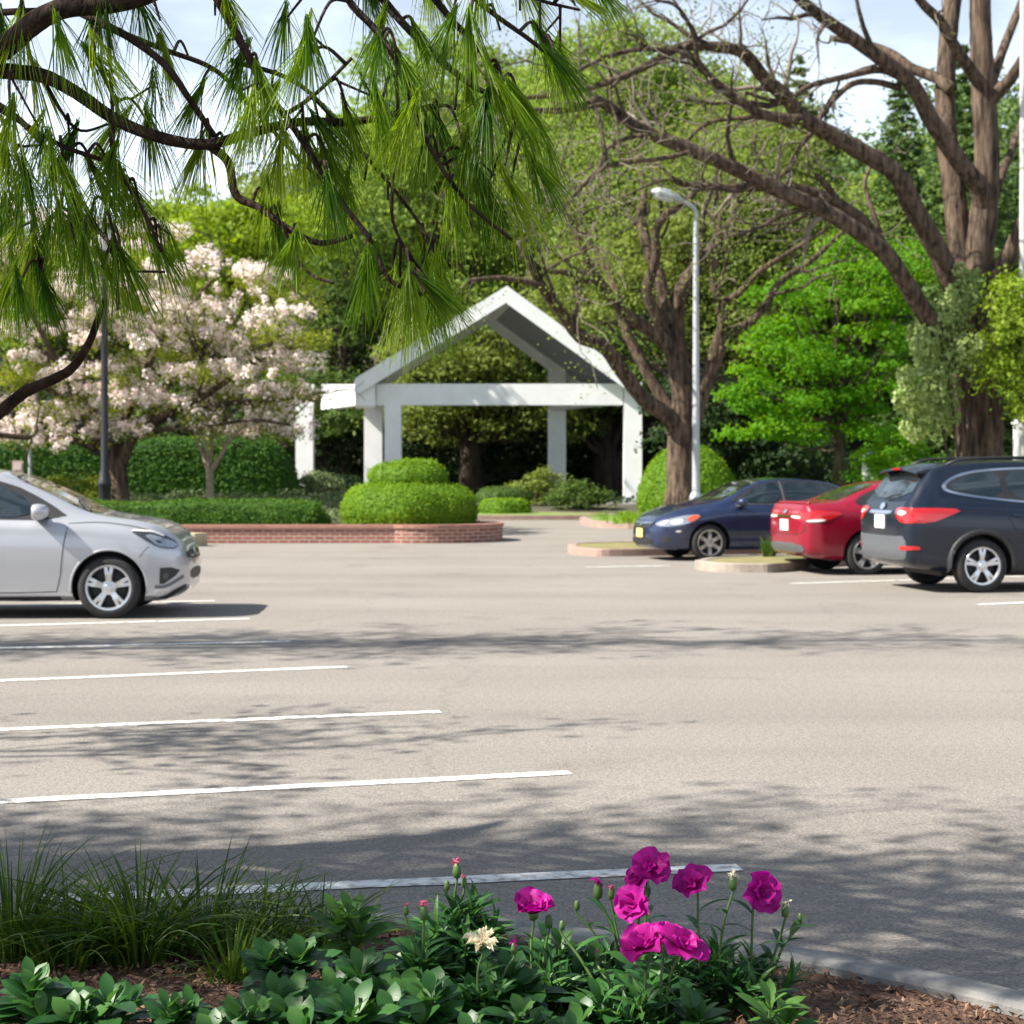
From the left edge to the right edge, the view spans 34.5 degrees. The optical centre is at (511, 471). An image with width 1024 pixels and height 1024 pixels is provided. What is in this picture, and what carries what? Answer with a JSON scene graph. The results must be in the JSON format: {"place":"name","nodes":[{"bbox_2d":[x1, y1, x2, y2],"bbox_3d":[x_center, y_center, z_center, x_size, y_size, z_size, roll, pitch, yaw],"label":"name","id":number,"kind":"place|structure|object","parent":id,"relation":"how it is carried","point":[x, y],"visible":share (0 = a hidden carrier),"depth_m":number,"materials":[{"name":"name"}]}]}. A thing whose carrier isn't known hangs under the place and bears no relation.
{"place":"outdoors","nodes":[
{"label":"outdoors","id":0,"kind":"place"},
{"bbox_2d":[0,186,1018,513],"bbox_3d":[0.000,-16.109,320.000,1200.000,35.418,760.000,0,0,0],"label":"ground","id":1,"kind":"structure","parent":0,"point":[596,508],"depth_m":92.91,"materials":[{"name":"plant"}]},
{"bbox_2d":[92,178,366,436],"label":"tall tree","id":2,"kind":"object","parent":1,"relation":"on","point":[231,221],"visible":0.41,"depth_m":60.99,"materials":[{"name":"green plant"}]},
{"bbox_2d":[257,394,383,476],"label":"shade tree","id":3,"kind":"object","parent":1,"relation":"on","point":[339,415],"visible":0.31,"depth_m":79.94,"materials":[{"name":"green plant"}]},
{"bbox_2d":[258,209,458,480],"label":"tall tree","id":4,"kind":"object","parent":1,"relation":"on","point":[348,361],"visible":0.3,"depth_m":82.69,"materials":[{"name":"green plant"}]},
{"bbox_2d":[290,11,589,457],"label":"tall tree","id":5,"kind":"object","parent":1,"relation":"on","point":[407,236],"visible":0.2,"depth_m":86.30,"materials":[{"name":"green plant"}]},
{"bbox_2d":[315,408,579,486],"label":"dark bush","id":6,"kind":"object","parent":1,"relation":"on","point":[448,457],"visible":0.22,"depth_m":80.86,"materials":[{"name":"green plant"}]},
{"bbox_2d":[351,292,606,495],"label":"shade tree","id":7,"kind":"object","parent":1,"relation":"on","point":[471,440],"visible":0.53,"depth_m":76.99,"materials":[{"name":"green plant"}]},
{"bbox_2d":[59,361,934,503],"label":"undergrowth","id":8,"kind":"object","parent":1,"relation":"on","point":[622,497],"visible":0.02,"depth_m":69.35,"materials":[{"name":"green plant"}]},
{"bbox_2d":[0,38,1019,472],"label":"wood","id":9,"kind":"object","parent":1,"relation":"on","point":[1004,118],"visible":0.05,"depth_m":102.87,"materials":[{"name":"green plant"}]},
{"bbox_2d":[0,520,1023,991],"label":"car park","id":10,"kind":"structure","parent":1,"relation":"on","point":[840,758],"depth_m":9.64,"materials":[{"name":"asphalt"}]},
{"bbox_2d":[0,469,200,618],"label":"parked car","id":11,"kind":"object","parent":10,"relation":"on","point":[58,542],"visible":1,"depth_m":17.31,"materials":[{"name":"silver metal"}]},
{"bbox_2d":[0,618,249,625],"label":"parking line","id":12,"kind":"object","parent":10,"relation":"on","point":[124,622],"visible":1,"depth_m":16.84,"materials":[{"name":"paint"}]},
{"bbox_2d":[0,641,290,648],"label":"parking line","id":13,"kind":"object","parent":10,"relation":"on","point":[144,644],"visible":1,"depth_m":14.69,"materials":[{"name":"paint"}]},
{"bbox_2d":[0,666,346,680],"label":"parking line","id":14,"kind":"object","parent":10,"relation":"on","point":[170,673],"visible":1,"depth_m":12.58,"materials":[{"name":"paint"}]},
{"bbox_2d":[190,532,206,545],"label":"stone block","id":15,"kind":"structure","parent":10,"relation":"on","point":[201,539],"depth_m":34.24,"materials":[{"name":"stone"}]},
{"bbox_2d":[0,710,441,730],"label":"parking line","id":16,"kind":"object","parent":10,"relation":"on","point":[216,720],"visible":1,"depth_m":10.20,"materials":[{"name":"paint"}]},
{"bbox_2d":[0,771,571,802],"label":"parking line","id":17,"kind":"object","parent":10,"relation":"on","point":[250,788],"visible":1,"depth_m":8.06,"materials":[{"name":"paint"}]},
{"bbox_2d":[298,468,345,499],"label":"round shrub","id":18,"kind":"object","parent":10,"relation":"on","point":[322,480],"visible":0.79,"depth_m":49.71,"materials":[{"name":"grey plant"}]},
{"bbox_2d":[182,521,503,543],"bbox_3d":[-15.091,1.350,37.135,29.820,0.420,3.770,0,0,0],"label":"brick planter","id":19,"kind":"object","parent":10,"relation":"on","point":[488,531],"visible":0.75,"depth_m":35.56,"materials":[{"name":"brick"}]},
{"bbox_2d":[330,521,481,523],"bbox_3d":[-15.166,1.030,42.225,29.669,0.300,13.550,0,0,0],"label":"planting bed","id":20,"kind":"object","parent":19,"relation":"in","point":[341,522],"visible":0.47,"depth_m":37.76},
{"bbox_2d":[35,470,110,499],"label":"olive shrub","id":21,"kind":"object","parent":20,"relation":"on","point":[89,493],"visible":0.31,"depth_m":42.91,"materials":[{"name":"green plant"}]},
{"bbox_2d":[98,223,111,501],"bbox_3d":[-9.632,-2.339,39.000,0.420,7.420,0.420,0,0,0],"label":"lamp post","id":22,"kind":"object","parent":20,"relation":"on","point":[104,483],"visible":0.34,"depth_m":38.92,"materials":[{"name":"black metal"}]},
{"bbox_2d":[0,434,302,500],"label":"tall hedge","id":23,"kind":"object","parent":20,"relation":"on","point":[168,464],"visible":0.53,"depth_m":47.99,"materials":[{"name":"green plant"}]},
{"bbox_2d":[0,201,365,501],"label":"blossom tree","id":24,"kind":"object","parent":20,"relation":"on","point":[85,405],"visible":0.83,"depth_m":40.89,"materials":[{"name":"white plant"}]},
{"bbox_2d":[76,488,344,522],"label":"ground cover","id":25,"kind":"object","parent":20,"relation":"on","point":[331,504],"visible":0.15,"depth_m":44.24,"materials":[{"name":"green plant"}]},
{"bbox_2d":[91,496,332,524],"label":"hedge","id":26,"kind":"object","parent":20,"relation":"on","point":[251,511],"visible":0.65,"depth_m":36.30,"materials":[{"name":"green plant"}]},
{"bbox_2d":[161,372,274,499],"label":"sapling","id":27,"kind":"object","parent":20,"relation":"on","point":[210,465],"visible":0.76,"depth_m":40.90,"materials":[{"name":"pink plant"}]},
{"bbox_2d":[338,457,479,524],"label":"tiered topiary","id":28,"kind":"object","parent":19,"relation":"on","point":[413,491],"visible":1,"depth_m":36.34,"materials":[{"name":"green plant"}]},
{"bbox_2d":[326,472,362,500],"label":"dark shrub","id":29,"kind":"object","parent":10,"relation":"on","point":[350,481],"visible":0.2,"depth_m":53.75,"materials":[{"name":"green plant"}]},
{"bbox_2d":[43,864,743,900],"bbox_3d":[-0.405,1.536,6.178,2.628,0.001,0.123,0,0,-10],"label":"parking line","id":30,"kind":"object","parent":10,"relation":"on","point":[498,877],"visible":0.58,"depth_m":6.22,"materials":[{"name":"paint"}]},
{"bbox_2d":[0,922,1023,1023],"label":"mulch bed","id":31,"kind":"object","parent":10,"relation":"on","point":[912,1000],"visible":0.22,"depth_m":4.60,"materials":[{"name":"wood"}]},
{"bbox_2d":[0,956,84,1023],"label":"leafy plant","id":32,"kind":"object","parent":31,"relation":"on","point":[33,988],"visible":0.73,"depth_m":4.03,"materials":[{"name":"green plant"}]},
{"bbox_2d":[26,972,163,1023],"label":"leafy plant","id":33,"kind":"object","parent":31,"relation":"on","point":[108,1002],"visible":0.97,"depth_m":3.98,"materials":[{"name":"green plant"}]},
{"bbox_2d":[0,813,201,964],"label":"grass clump","id":34,"kind":"object","parent":31,"relation":"on","point":[6,954],"visible":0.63,"depth_m":4.90,"materials":[{"name":"plant"}]},
{"bbox_2d":[0,844,224,972],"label":"grass clump","id":35,"kind":"object","parent":31,"relation":"on","point":[85,961],"visible":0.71,"depth_m":4.77,"materials":[{"name":"plant"}]},
{"bbox_2d":[0,840,316,969],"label":"grass clump","id":36,"kind":"object","parent":31,"relation":"on","point":[134,952],"visible":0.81,"depth_m":4.84,"materials":[{"name":"plant"}]},
{"bbox_2d":[130,983,210,1023],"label":"leafy plant","id":37,"kind":"object","parent":31,"relation":"on","point":[174,1010],"visible":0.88,"depth_m":3.95,"materials":[{"name":"green plant"}]},
{"bbox_2d":[40,834,340,960],"bbox_3d":[-0.988,1.300,5.014,1.008,0.365,1.126,0,0,0],"label":"grass clump","id":38,"kind":"object","parent":31,"relation":"on","point":[192,948],"visible":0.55,"depth_m":5.04,"materials":[{"name":"plant"}]},
{"bbox_2d":[195,991,286,1023],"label":"leafy plant","id":39,"kind":"object","parent":31,"relation":"on","point":[232,1010],"visible":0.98,"depth_m":3.91,"materials":[{"name":"green plant"}]},
{"bbox_2d":[147,893,357,986],"bbox_3d":[-0.729,1.322,4.612,0.640,0.242,0.817,0,0,0],"label":"grass clump","id":40,"kind":"object","parent":31,"relation":"on","point":[233,965],"visible":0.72,"depth_m":4.67,"materials":[{"name":"plant"}]},
{"bbox_2d":[136,860,404,955],"bbox_3d":[-0.767,1.333,5.032,0.881,0.294,0.858,0,0,45],"label":"grass clump","id":41,"kind":"object","parent":31,"relation":"on","point":[280,913],"visible":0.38,"depth_m":4.97,"materials":[{"name":"plant"}]},
{"bbox_2d":[220,969,336,1023],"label":"leafy plant","id":42,"kind":"object","parent":31,"relation":"on","point":[283,992],"visible":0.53,"depth_m":4.04,"materials":[{"name":"green plant"}]},
{"bbox_2d":[239,933,349,997],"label":"leafy plant","id":43,"kind":"object","parent":31,"relation":"on","point":[289,958],"visible":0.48,"depth_m":4.34,"materials":[{"name":"green plant"}]},
{"bbox_2d":[197,869,418,959],"bbox_3d":[-0.609,1.351,5.005,0.804,0.254,0.845,0,0,0],"label":"grass clump","id":44,"kind":"object","parent":31,"relation":"on","point":[319,944],"visible":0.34,"depth_m":5.02,"materials":[{"name":"plant"}]},
{"bbox_2d":[0,0,640,419],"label":"pine tree","id":45,"kind":"object","parent":31,"relation":"on","point":[422,294],"visible":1,"depth_m":4.16,"materials":[{"name":"green plant"}]},
{"bbox_2d":[278,977,401,1023],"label":"leafy plant","id":46,"kind":"object","parent":31,"relation":"on","point":[348,1005],"visible":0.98,"depth_m":3.91,"materials":[{"name":"green plant"}]},
{"bbox_2d":[309,890,397,958],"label":"leafy plant","id":47,"kind":"object","parent":31,"relation":"on","point":[346,919],"visible":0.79,"depth_m":4.75,"materials":[{"name":"green plant"}]},
{"bbox_2d":[305,946,421,1012],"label":"leafy plant","id":48,"kind":"object","parent":31,"relation":"on","point":[356,969],"visible":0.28,"depth_m":4.20,"materials":[{"name":"green plant"}]},
{"bbox_2d":[375,900,463,981],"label":"flowering plant","id":49,"kind":"object","parent":31,"relation":"on","point":[416,955],"visible":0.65,"depth_m":4.25,"materials":[{"name":"green plant"}]},
{"bbox_2d":[382,927,486,1002],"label":"leafy plant","id":50,"kind":"object","parent":31,"relation":"on","point":[465,966],"visible":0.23,"depth_m":4.35,"materials":[{"name":"green plant"}]},
{"bbox_2d":[375,966,504,1023],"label":"leafy plant","id":51,"kind":"object","parent":31,"relation":"on","point":[419,1002],"visible":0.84,"depth_m":4.00,"materials":[{"name":"green plant"}]},
{"bbox_2d":[401,856,524,983],"bbox_3d":[-0.145,1.233,4.444,0.324,0.390,0.342,0,0,-44],"label":"flowering plant","id":52,"kind":"object","parent":31,"relation":"on","point":[461,915],"visible":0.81,"depth_m":4.43,"materials":[{"name":"green plant"}]},
{"bbox_2d":[459,925,537,1020],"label":"flowering plant","id":53,"kind":"object","parent":31,"relation":"on","point":[482,940],"visible":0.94,"depth_m":4.05,"materials":[{"name":"green plant"}]},
{"bbox_2d":[458,948,569,1017],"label":"leafy plant","id":54,"kind":"object","parent":31,"relation":"on","point":[536,990],"visible":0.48,"depth_m":4.10,"materials":[{"name":"green plant"}]},
{"bbox_2d":[446,993,590,1023],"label":"leafy plant","id":55,"kind":"object","parent":31,"relation":"on","point":[518,1010],"visible":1,"depth_m":3.90,"materials":[{"name":"green plant"}]},
{"bbox_2d":[497,886,587,1017],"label":"flowering plant","id":56,"kind":"object","parent":31,"relation":"on","point":[532,902],"visible":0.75,"depth_m":4.29,"materials":[{"name":"green plant"}]},
{"bbox_2d":[517,927,614,997],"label":"leafy plant","id":57,"kind":"object","parent":31,"relation":"on","point":[576,965],"visible":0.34,"depth_m":4.41,"materials":[{"name":"green plant"}]},
{"bbox_2d":[553,975,676,1023],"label":"leafy plant","id":58,"kind":"object","parent":31,"relation":"on","point":[598,986],"visible":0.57,"depth_m":4.06,"materials":[{"name":"green plant"}]},
{"bbox_2d":[559,920,710,1023],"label":"flowering plant","id":59,"kind":"object","parent":31,"relation":"on","point":[638,941],"visible":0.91,"depth_m":4.00,"materials":[{"name":"purple plant"}]},
{"bbox_2d":[568,846,711,995],"bbox_3d":[0.335,1.250,4.463,0.413,0.463,0.386,0,0,0],"label":"flowering plant","id":60,"kind":"object","parent":31,"relation":"on","point":[631,898],"visible":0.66,"depth_m":4.44,"materials":[{"name":"purple plant"}]},
{"bbox_2d":[598,951,694,999],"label":"leafy plant","id":61,"kind":"object","parent":31,"relation":"on","point":[621,975],"visible":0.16,"depth_m":4.26,"materials":[{"name":"green plant"}]},
{"bbox_2d":[634,983,730,1023],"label":"leafy plant","id":62,"kind":"object","parent":31,"relation":"on","point":[690,1007],"visible":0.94,"depth_m":4.01,"materials":[{"name":"green plant"}]},
{"bbox_2d":[667,863,778,1023],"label":"flowering plant","id":63,"kind":"object","parent":31,"relation":"on","point":[689,879],"visible":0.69,"depth_m":4.45,"materials":[{"name":"green plant"}]},
{"bbox_2d":[693,871,820,1021],"bbox_3d":[0.641,1.317,4.522,0.414,0.461,0.335,0,0,-37],"label":"flowering plant","id":64,"kind":"object","parent":31,"relation":"on","point":[762,893],"visible":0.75,"depth_m":4.49,"materials":[{"name":"green plant"}]},
{"bbox_2d":[735,978,818,1023],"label":"leafy plant","id":65,"kind":"object","parent":31,"relation":"on","point":[787,1012],"visible":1,"depth_m":4.16,"materials":[{"name":"green plant"}]},
{"bbox_2d":[0,904,1023,1018],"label":"kerb","id":66,"kind":"structure","parent":10,"relation":"on","point":[984,995],"depth_m":4.85,"materials":[{"name":"concrete"}]},
{"bbox_2d":[478,512,598,514],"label":"lawn verge","id":67,"kind":"structure","parent":10,"relation":"on","point":[541,513],"depth_m":53.81,"materials":[{"name":"plant"}]},
{"bbox_2d":[475,485,532,503],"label":"box bush","id":68,"kind":"object","parent":67,"relation":"on","point":[504,491],"visible":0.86,"depth_m":55.52,"materials":[{"name":"green plant"}]},
{"bbox_2d":[477,497,532,513],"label":"box bush","id":69,"kind":"object","parent":67,"relation":"on","point":[500,505],"visible":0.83,"depth_m":53.98,"materials":[{"name":"green plant"}]},
{"bbox_2d":[568,541,782,556],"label":"traffic island","id":70,"kind":"structure","parent":10,"relation":"on","point":[574,548],"depth_m":30.27,"materials":[{"name":"concrete"}]},
{"bbox_2d":[577,542,646,548],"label":"kerb island verge","id":71,"kind":"structure","parent":70,"relation":"on","point":[621,545],"depth_m":31.37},
{"bbox_2d":[651,187,701,499],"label":"street lamp","id":72,"kind":"object","parent":10,"relation":"on","point":[657,192],"visible":0.83,"depth_m":42.93,"materials":[{"name":"metal"}]},
{"bbox_2d":[407,0,1019,460],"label":"great tree","id":73,"kind":"object","parent":10,"relation":"on","point":[971,236],"visible":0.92,"depth_m":35.42,"materials":[{"name":"brown plant"}]},
{"bbox_2d":[891,261,994,461],"bbox_3d":[9.398,-2.334,36.069,2.228,4.592,1.327,0,0,0],"label":"ivy","id":74,"kind":"object","parent":73,"relation":"attached to","point":[969,284],"visible":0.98,"depth_m":35.99,"materials":[{"name":"green plant"}]},
{"bbox_2d":[633,478,838,558],"bbox_3d":[4.493,0.820,29.667,4.659,1.440,2.140,0,0,-15],"label":"parked car","id":75,"kind":"object","parent":10,"relation":"on","point":[717,521],"visible":0.62,"depth_m":28.69,"materials":[{"name":"blue paint"}]},
{"bbox_2d":[695,555,885,572],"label":"traffic island","id":76,"kind":"structure","parent":10,"relation":"on","point":[703,564],"depth_m":25.40,"materials":[{"name":"concrete"}]},
{"bbox_2d":[707,555,807,562],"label":"kerb island verge","id":77,"kind":"structure","parent":76,"relation":"on","point":[780,559],"depth_m":26.08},
{"bbox_2d":[755,536,776,556],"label":"grass tuft","id":78,"kind":"object","parent":77,"relation":"on","point":[768,549],"visible":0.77,"depth_m":26.66,"materials":[{"name":"plant"}]},
{"bbox_2d":[770,480,883,574],"bbox_3d":[6.435,0.820,25.710,4.659,1.440,2.140,0,0,-12],"label":"parked car","id":79,"kind":"object","parent":10,"relation":"on","point":[822,531],"visible":0.42,"depth_m":24.62,"materials":[{"name":"red paint"}]},
{"bbox_2d":[860,456,1023,592],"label":"parked car","id":80,"kind":"object","parent":10,"relation":"on","point":[960,520],"visible":1,"depth_m":21.06,"materials":[{"name":"black paint"}]},
{"bbox_2d":[959,263,1023,429],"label":"maple tree","id":81,"kind":"object","parent":10,"relation":"on","point":[1009,316],"visible":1,"depth_m":35.16,"materials":[{"name":"green plant"}]},
{"bbox_2d":[1018,0,1023,455],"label":"utility pole","id":82,"kind":"object","parent":10,"relation":"on","point":[1021,262],"visible":0.6,"depth_m":35.94,"materials":[{"name":"metal"}]},
{"bbox_2d":[504,464,571,506],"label":"leafy shrub","id":83,"kind":"object","parent":1,"relation":"on","point":[542,482],"visible":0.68,"depth_m":59.69,"materials":[{"name":"green plant"}]},
{"bbox_2d":[540,473,619,510],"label":"leafy shrub","id":84,"kind":"object","parent":1,"relation":"on","point":[584,499],"visible":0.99,"depth_m":57.77,"materials":[{"name":"green plant"}]},
{"bbox_2d":[515,312,702,496],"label":"shade tree","id":85,"kind":"object","parent":1,"relation":"on","point":[603,443],"visible":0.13,"depth_m":79.32,"materials":[{"name":"green plant"}]},
{"bbox_2d":[526,413,706,491],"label":"dark bush","id":86,"kind":"object","parent":1,"relation":"on","point":[584,454],"visible":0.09,"depth_m":82.00,"materials":[{"name":"green plant"}]},
{"bbox_2d":[453,6,799,413],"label":"tall tree","id":87,"kind":"object","parent":1,"relation":"on","point":[598,45],"visible":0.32,"depth_m":82.11,"materials":[{"name":"green plant"}]},
{"bbox_2d":[518,91,872,456],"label":"tall tree","id":88,"kind":"object","parent":1,"relation":"on","point":[669,256],"visible":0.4,"depth_m":70.27,"materials":[{"name":"green plant"}]},
{"bbox_2d":[743,53,858,416],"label":"conifer tree","id":89,"kind":"object","parent":1,"relation":"on","point":[800,70],"visible":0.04,"depth_m":95.52,"materials":[{"name":"green plant"}]},
{"bbox_2d":[832,81,942,466],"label":"conifer tree","id":90,"kind":"object","parent":1,"relation":"on","point":[904,159],"visible":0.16,"depth_m":91.56,"materials":[{"name":"green plant"}]},
{"bbox_2d":[849,44,1018,482],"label":"conifer tree","id":91,"kind":"object","parent":1,"relation":"on","point":[935,440],"visible":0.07,"depth_m":83.34,"materials":[{"name":"green plant"}]},
{"bbox_2d":[995,76,1019,448],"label":"conifer tree","id":92,"kind":"object","parent":1,"relation":"on","point":[1005,229],"visible":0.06,"depth_m":87.86,"materials":[{"name":"green plant"}]},
{"bbox_2d":[0,0,1019,236],"label":"sky","id":93,"kind":"structure","parent":0,"point":[901,26],"materials":[{"name":"white"}]},
{"bbox_2d":[477,512,609,519],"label":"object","id":94,"kind":"structure","parent":0,"point":[529,517],"depth_m":52.83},
{"bbox_2d":[477,499,636,504],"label":"footpath","id":95,"kind":"structure","parent":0,"point":[613,500],"depth_m":61.02,"materials":[{"name":"concrete"}]},
{"bbox_2d":[295,286,641,501],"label":"gabled shelter","id":96,"kind":"object","parent":95,"relation":"on","point":[517,320],"visible":0.69,"depth_m":65.02,"materials":[{"name":"white paint"}]},
{"bbox_2d":[580,513,640,528],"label":"curb","id":97,"kind":"structure","parent":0,"point":[586,521],"depth_m":45.58,"materials":[{"name":"concrete"}]},
{"bbox_2d":[587,510,643,523],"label":"lawn verge","id":98,"kind":"structure","parent":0,"point":[598,518],"depth_m":49.55,"materials":[{"name":"plant"}]},
{"bbox_2d":[635,445,735,512],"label":"cone topiary","id":99,"kind":"object","parent":98,"relation":"on","point":[715,471],"visible":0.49,"depth_m":46.20,"materials":[{"name":"green plant"}]},
{"bbox_2d":[426,0,945,505],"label":"forked tree","id":100,"kind":"object","parent":98,"relation":"on","point":[664,332],"visible":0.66,"depth_m":43.47,"materials":[{"name":"brown plant"}]},
{"bbox_2d":[634,368,861,485],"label":"dark bush","id":101,"kind":"object","parent":98,"relation":"on","point":[762,458],"visible":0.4,"depth_m":54.17,"materials":[{"name":"green plant"}]},
{"bbox_2d":[709,227,939,486],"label":"maple tree","id":102,"kind":"object","parent":98,"relation":"on","point":[828,365],"visible":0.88,"depth_m":49.44,"materials":[{"name":"green plant"}]},
{"bbox_2d":[837,417,954,482],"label":"leafy shrub","id":103,"kind":"object","parent":98,"relation":"on","point":[875,465],"visible":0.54,"depth_m":44.73,"materials":[{"name":"green plant"}]},
{"bbox_2d":[1011,419,1018,455],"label":"gate post","id":104,"kind":"object","parent":98,"relation":"on","point":[1016,441],"visible":0.35,"depth_m":43.86,"materials":[{"name":"white paint"}]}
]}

